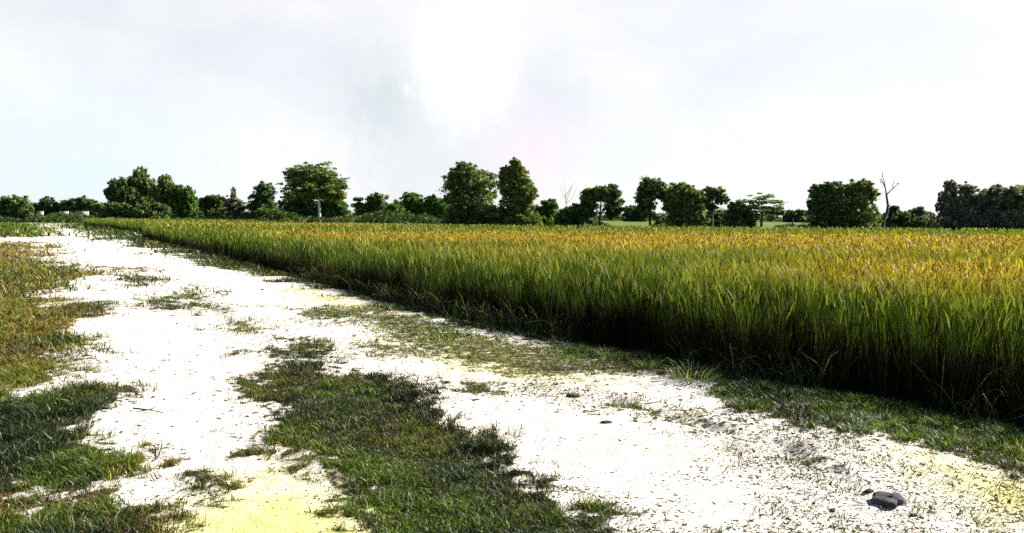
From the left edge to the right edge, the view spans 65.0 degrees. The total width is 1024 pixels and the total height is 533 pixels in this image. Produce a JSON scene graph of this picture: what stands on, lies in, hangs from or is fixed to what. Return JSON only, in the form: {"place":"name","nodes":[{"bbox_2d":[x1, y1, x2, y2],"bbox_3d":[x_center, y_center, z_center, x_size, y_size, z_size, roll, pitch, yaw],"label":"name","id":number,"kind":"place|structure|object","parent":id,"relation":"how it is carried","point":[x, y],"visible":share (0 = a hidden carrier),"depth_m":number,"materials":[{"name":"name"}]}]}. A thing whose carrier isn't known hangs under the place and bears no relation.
{"place":"outdoors","nodes":[
{"label":"outdoors","id":0,"kind":"place"},
{"bbox_2d":[0,218,1023,532],"bbox_3d":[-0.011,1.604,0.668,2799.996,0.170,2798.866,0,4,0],"label":"ground","id":1,"kind":"structure","parent":0,"point":[154,340],"depth_m":5.99,"materials":[{"name":"white sand"}]},
{"bbox_2d":[0,194,34,218],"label":"broad tree","id":2,"kind":"object","parent":1,"relation":"on","point":[15,206],"visible":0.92,"depth_m":188.13,"materials":[{"name":"green plant"}]},
{"bbox_2d":[30,201,37,213],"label":"bush","id":3,"kind":"object","parent":1,"relation":"on","point":[34,204],"visible":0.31,"depth_m":198.32,"materials":[{"name":"green plant"}]},
{"bbox_2d":[37,211,43,220],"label":"field wall","id":4,"kind":"structure","parent":1,"relation":"on","point":[40,212],"depth_m":159.57,"materials":[{"name":"white concrete"}]},
{"bbox_2d":[34,196,58,218],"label":"broad tree","id":5,"kind":"object","parent":1,"relation":"on","point":[45,204],"visible":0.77,"depth_m":197.89,"materials":[{"name":"green plant"}]},
{"bbox_2d":[55,198,75,212],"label":"broad tree","id":6,"kind":"object","parent":1,"relation":"on","point":[64,205],"visible":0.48,"depth_m":198.37,"materials":[{"name":"green plant"}]},
{"bbox_2d":[75,211,88,219],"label":"field wall","id":7,"kind":"structure","parent":1,"relation":"on","point":[83,213],"depth_m":159.56,"materials":[{"name":"white concrete"}]},
{"bbox_2d":[69,194,97,214],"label":"broad tree","id":8,"kind":"object","parent":1,"relation":"on","point":[82,203],"visible":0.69,"depth_m":188.12,"materials":[{"name":"green plant"}]},
{"bbox_2d":[92,203,104,218],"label":"bush","id":9,"kind":"object","parent":1,"relation":"on","point":[95,208],"visible":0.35,"depth_m":183.81,"materials":[{"name":"green plant"}]},
{"bbox_2d":[98,201,136,218],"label":"bush","id":10,"kind":"object","parent":1,"relation":"on","point":[116,210],"visible":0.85,"depth_m":140.73,"materials":[{"name":"green plant"}]},
{"bbox_2d":[96,176,140,216],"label":"broad tree","id":11,"kind":"object","parent":1,"relation":"on","point":[120,191],"visible":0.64,"depth_m":148.55,"materials":[{"name":"green plant"}]},
{"bbox_2d":[125,166,157,205],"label":"broad tree","id":12,"kind":"object","parent":1,"relation":"on","point":[141,180],"visible":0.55,"depth_m":150.47,"materials":[{"name":"green plant"}]},
{"bbox_2d":[133,407,162,412],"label":"twig","id":13,"kind":"object","parent":1,"relation":"on","point":[147,409],"visible":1,"depth_m":6.44,"materials":[{"name":"brown wood"}]},
{"bbox_2d":[128,201,174,219],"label":"bush","id":14,"kind":"object","parent":1,"relation":"on","point":[156,210],"visible":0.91,"depth_m":140.71,"materials":[{"name":"green plant"}]},
{"bbox_2d":[152,440,168,461],"bbox_3d":[-2.373,1.248,5.461,0.078,0.032,0.507,-1,4,-18],"label":"twig","id":15,"kind":"object","parent":1,"relation":"on","point":[159,452],"visible":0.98,"depth_m":5.42,"materials":[{"name":"brown wood"}]},
{"bbox_2d":[148,173,183,219],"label":"broad tree","id":16,"kind":"object","parent":1,"relation":"on","point":[160,194],"visible":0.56,"depth_m":146.35,"materials":[{"name":"green plant"}]},
{"bbox_2d":[79,218,280,231],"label":"rice crop","id":17,"kind":"object","parent":1,"relation":"on","point":[124,224],"visible":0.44,"depth_m":87.68,"materials":[{"name":"green plant"}]},
{"bbox_2d":[167,184,204,218],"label":"broad tree","id":18,"kind":"object","parent":1,"relation":"on","point":[187,204],"visible":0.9,"depth_m":146.71,"materials":[{"name":"green plant"}]},
{"bbox_2d":[194,194,227,218],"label":"broad tree","id":19,"kind":"object","parent":1,"relation":"on","point":[208,205],"visible":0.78,"depth_m":153.24,"materials":[{"name":"green plant"}]},
{"bbox_2d":[214,187,247,219],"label":"thin tree","id":20,"kind":"object","parent":1,"relation":"on","point":[235,206],"visible":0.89,"depth_m":148.56,"materials":[{"name":"green plant"}]},
{"bbox_2d":[241,180,283,218],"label":"broad tree","id":21,"kind":"object","parent":1,"relation":"on","point":[264,197],"visible":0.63,"depth_m":146.53,"materials":[{"name":"green plant"}]},
{"bbox_2d":[250,208,285,222],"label":"bush","id":22,"kind":"object","parent":1,"relation":"on","point":[259,212],"visible":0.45,"depth_m":138.80,"materials":[{"name":"green plant"}]},
{"bbox_2d":[276,193,317,219],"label":"broad tree","id":23,"kind":"object","parent":1,"relation":"on","point":[300,207],"visible":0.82,"depth_m":136.69,"materials":[{"name":"green plant"}]},
{"bbox_2d":[275,161,350,220],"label":"layered tree","id":24,"kind":"object","parent":1,"relation":"on","point":[320,183],"visible":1,"depth_m":133.18,"materials":[{"name":"green plant"}]},
{"bbox_2d":[309,199,356,221],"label":"broad tree","id":25,"kind":"object","parent":1,"relation":"on","point":[330,210],"visible":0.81,"depth_m":136.93,"materials":[{"name":"green plant"}]},
{"bbox_2d":[350,197,378,222],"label":"layered tree","id":26,"kind":"object","parent":1,"relation":"on","point":[359,210],"visible":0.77,"depth_m":163.64,"materials":[{"name":"green plant"}]},
{"bbox_2d":[362,192,388,222],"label":"broad tree","id":27,"kind":"object","parent":1,"relation":"on","point":[375,200],"visible":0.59,"depth_m":163.71,"materials":[{"name":"green plant"}]},
{"bbox_2d":[380,202,406,222],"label":"bush","id":28,"kind":"object","parent":1,"relation":"on","point":[393,207],"visible":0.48,"depth_m":158.59,"materials":[{"name":"green plant"}]},
{"bbox_2d":[387,190,423,222],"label":"broad tree","id":29,"kind":"object","parent":1,"relation":"on","point":[414,201],"visible":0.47,"depth_m":163.88,"materials":[{"name":"green plant"}]},
{"bbox_2d":[412,194,449,222],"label":"broad tree","id":30,"kind":"object","parent":1,"relation":"on","point":[432,205],"visible":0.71,"depth_m":163.44,"materials":[{"name":"green plant"}]},
{"bbox_2d":[443,309,464,317],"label":"weed tuft","id":31,"kind":"object","parent":1,"relation":"on","point":[456,314],"visible":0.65,"depth_m":12.84,"materials":[{"name":"green plant"}]},
{"bbox_2d":[436,160,502,226],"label":"broad tree","id":32,"kind":"object","parent":1,"relation":"on","point":[463,182],"visible":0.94,"depth_m":103.12,"materials":[{"name":"green plant"}]},
{"bbox_2d":[98,199,881,221],"bbox_3d":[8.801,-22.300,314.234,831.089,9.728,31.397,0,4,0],"label":"wood","id":33,"kind":"object","parent":1,"relation":"on","point":[665,213],"visible":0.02,"depth_m":304.53,"materials":[{"name":"green plant"}]},
{"bbox_2d":[0,208,987,227],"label":"edge scrub","id":34,"kind":"object","parent":1,"relation":"on","point":[72,217],"visible":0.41,"depth_m":127.08,"materials":[{"name":"green plant"}]},
{"bbox_2d":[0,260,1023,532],"bbox_3d":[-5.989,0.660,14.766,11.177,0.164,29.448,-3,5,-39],"label":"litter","id":35,"kind":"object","parent":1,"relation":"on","point":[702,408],"visible":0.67,"depth_m":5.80,"materials":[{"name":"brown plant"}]},
{"bbox_2d":[492,157,546,227],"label":"conical tree","id":36,"kind":"object","parent":1,"relation":"on","point":[518,194],"visible":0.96,"depth_m":102.19,"materials":[{"name":"green plant"}]},
{"bbox_2d":[530,198,558,225],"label":"broad tree","id":37,"kind":"object","parent":1,"relation":"on","point":[549,207],"visible":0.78,"depth_m":118.96,"materials":[{"name":"green plant"}]},
{"bbox_2d":[554,340,576,347],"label":"weed tuft","id":38,"kind":"object","parent":1,"relation":"on","point":[565,344],"visible":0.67,"depth_m":9.96,"materials":[{"name":"green plant"}]},
{"bbox_2d":[560,182,577,205],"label":"dead tree","id":39,"kind":"object","parent":1,"relation":"on","point":[566,202],"visible":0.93,"depth_m":123.56,"materials":[{"name":"grey wood"}]},
{"bbox_2d":[551,203,593,226],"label":"bush","id":40,"kind":"object","parent":1,"relation":"on","point":[570,215],"visible":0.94,"depth_m":111.05,"materials":[{"name":"green plant"}]},
{"bbox_2d":[566,393,580,397],"bbox_3d":[0.549,1.154,7.162,0.131,0.046,0.080,2,4,23],"label":"earth clod","id":41,"kind":"object","parent":1,"relation":"on","point":[575,395],"visible":0.87,"depth_m":7.14,"materials":[{"name":"brown soil"}]},
{"bbox_2d":[140,220,1023,427],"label":"rice crop","id":42,"kind":"object","parent":1,"relation":"on","point":[925,300],"visible":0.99,"depth_m":10.81,"materials":[{"name":"green plant"}]},
{"bbox_2d":[579,183,626,225],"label":"broad tree","id":43,"kind":"object","parent":1,"relation":"on","point":[608,197],"visible":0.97,"depth_m":111.05,"materials":[{"name":"green plant"}]},
{"bbox_2d":[595,347,627,357],"bbox_3d":[1.105,0.986,9.227,0.437,0.130,0.480,3,5,37],"label":"weed tuft","id":44,"kind":"object","parent":1,"relation":"on","point":[611,353],"visible":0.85,"depth_m":9.21,"materials":[{"name":"green plant"}]},
{"bbox_2d":[621,204,648,221],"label":"broad tree","id":45,"kind":"object","parent":1,"relation":"on","point":[631,214],"visible":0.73,"depth_m":258.37,"materials":[{"name":"green plant"}]},
{"bbox_2d":[625,351,667,368],"bbox_3d":[1.467,1.009,8.511,0.511,0.160,0.516,-2,4,-28],"label":"weed tuft","id":46,"kind":"object","parent":1,"relation":"on","point":[653,365],"visible":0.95,"depth_m":8.49,"materials":[{"name":"green plant"}]},
{"bbox_2d":[633,175,667,225],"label":"broad tree","id":47,"kind":"object","parent":1,"relation":"on","point":[648,192],"visible":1,"depth_m":110.76,"materials":[{"name":"green plant"}]},
{"bbox_2d":[288,265,1023,428],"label":"edge weeds","id":48,"kind":"object","parent":1,"relation":"on","point":[502,317],"visible":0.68,"depth_m":10.68,"materials":[{"name":"green plant"}]},
{"bbox_2d":[651,181,710,227],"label":"broad tree","id":49,"kind":"object","parent":1,"relation":"on","point":[683,205],"visible":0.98,"depth_m":111.02,"materials":[{"name":"green plant"}]},
{"bbox_2d":[656,358,724,383],"bbox_3d":[1.768,1.014,7.954,0.768,0.212,0.750,1,4,12],"label":"weed tuft","id":50,"kind":"object","parent":1,"relation":"on","point":[675,374],"visible":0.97,"depth_m":7.97,"materials":[{"name":"green plant"}]},
{"bbox_2d":[700,186,730,225],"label":"airy tree","id":51,"kind":"object","parent":1,"relation":"on","point":[712,195],"visible":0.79,"depth_m":113.13,"materials":[{"name":"green plant"}]},
{"bbox_2d":[705,207,725,226],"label":"bush","id":52,"kind":"object","parent":1,"relation":"on","point":[718,214],"visible":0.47,"depth_m":128.13,"materials":[{"name":"green plant"}]},
{"bbox_2d":[720,199,760,227],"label":"bush","id":53,"kind":"object","parent":1,"relation":"on","point":[735,215],"visible":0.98,"depth_m":110.78,"materials":[{"name":"green plant"}]},
{"bbox_2d":[719,395,770,411],"bbox_3d":[1.963,1.135,6.708,0.404,0.112,0.448,-3,5,-40],"label":"weed tuft","id":54,"kind":"object","parent":1,"relation":"on","point":[736,406],"visible":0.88,"depth_m":6.68,"materials":[{"name":"green plant"}]},
{"bbox_2d":[733,192,787,227],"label":"layered tree","id":55,"kind":"object","parent":1,"relation":"on","point":[769,212],"visible":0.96,"depth_m":111.06,"materials":[{"name":"green plant"}]},
{"bbox_2d":[781,209,808,221],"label":"broad tree","id":56,"kind":"object","parent":1,"relation":"on","point":[796,215],"visible":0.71,"depth_m":278.49,"materials":[{"name":"green plant"}]},
{"bbox_2d":[799,180,852,228],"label":"broad tree","id":57,"kind":"object","parent":1,"relation":"on","point":[826,202],"visible":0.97,"depth_m":106.88,"materials":[{"name":"green plant"}]},
{"bbox_2d":[828,178,887,229],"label":"broad tree","id":58,"kind":"object","parent":1,"relation":"on","point":[861,195],"visible":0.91,"depth_m":107.00,"materials":[{"name":"green plant"}]},
{"bbox_2d":[837,416,889,433],"bbox_3d":[2.581,1.180,6.008,0.393,0.084,0.366,0,4,0],"label":"weed tuft","id":59,"kind":"object","parent":1,"relation":"on","point":[856,425],"visible":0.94,"depth_m":5.97,"materials":[{"name":"green plant"}]},
{"bbox_2d":[864,488,873,492],"bbox_3d":[2.083,1.312,4.688,0.058,0.036,0.049,0,4,0],"label":"pebble","id":60,"kind":"object","parent":1,"relation":"on","point":[869,490],"visible":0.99,"depth_m":4.68,"materials":[{"name":"brown stone"}]},
{"bbox_2d":[857,409,909,426],"bbox_3d":[2.850,1.165,6.193,0.369,0.101,0.407,-2,5,-38],"label":"weed tuft","id":61,"kind":"object","parent":1,"relation":"on","point":[884,418],"visible":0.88,"depth_m":6.20,"materials":[{"name":"green plant"}]},
{"bbox_2d":[870,491,906,508],"bbox_3d":[2.104,1.317,4.498,0.222,0.101,0.188,-2,4,-29],"label":"stone","id":62,"kind":"object","parent":1,"relation":"on","point":[887,500],"visible":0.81,"depth_m":4.46,"materials":[{"name":"grey stone"}]},
{"bbox_2d":[880,172,898,229],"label":"dead tree","id":63,"kind":"object","parent":1,"relation":"on","point":[885,214],"visible":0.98,"depth_m":107.58,"materials":[{"name":"grey wood"}]},
{"bbox_2d":[881,205,919,229],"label":"bush","id":64,"kind":"object","parent":1,"relation":"on","point":[895,215],"visible":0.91,"depth_m":110.69,"materials":[{"name":"green plant"}]},
{"bbox_2d":[900,206,939,229],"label":"bush","id":65,"kind":"object","parent":1,"relation":"on","point":[924,218],"visible":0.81,"depth_m":110.49,"materials":[{"name":"green plant"}]},
{"bbox_2d":[901,405,955,422],"bbox_3d":[3.282,1.177,6.392,0.423,0.111,0.427,0,4,0],"label":"weed tuft","id":66,"kind":"object","parent":1,"relation":"on","point":[915,412],"visible":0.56,"depth_m":6.42,"materials":[{"name":"green plant"}]},
{"bbox_2d":[929,179,977,230],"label":"conical tree","id":67,"kind":"object","parent":1,"relation":"on","point":[952,214],"visible":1,"depth_m":102.52,"materials":[{"name":"green plant"}]},
{"bbox_2d":[948,180,991,230],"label":"airy tree","id":68,"kind":"object","parent":1,"relation":"on","point":[968,191],"visible":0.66,"depth_m":102.79,"materials":[{"name":"green plant"}]},
{"bbox_2d":[964,184,1023,230],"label":"broad tree","id":69,"kind":"object","parent":1,"relation":"on","point":[989,202],"visible":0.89,"depth_m":102.36,"materials":[{"name":"green plant"}]},
{"bbox_2d":[991,184,1023,230],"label":"broad tree","id":70,"kind":"object","parent":1,"relation":"on","point":[1015,196],"visible":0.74,"depth_m":102.46,"materials":[{"name":"green plant"}]},
{"bbox_2d":[0,221,1023,532],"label":"verge grass","id":71,"kind":"structure","parent":0,"point":[18,315],"depth_m":6.18,"materials":[{"name":"green plant"}]},
{"bbox_2d":[0,0,1023,218],"label":"sky","id":72,"kind":"structure","parent":0,"point":[779,98],"materials":[{"name":"white"}]},
{"bbox_2d":[600,420,612,423],"bbox_3d":[0.734,1.219,6.259,0.100,0.034,0.043,0,4,0],"label":"earth clod","id":73,"kind":"object","parent":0,"point":[606,422],"visible":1,"depth_m":6.25,"materials":[{"name":"brown soil"}]}
]}

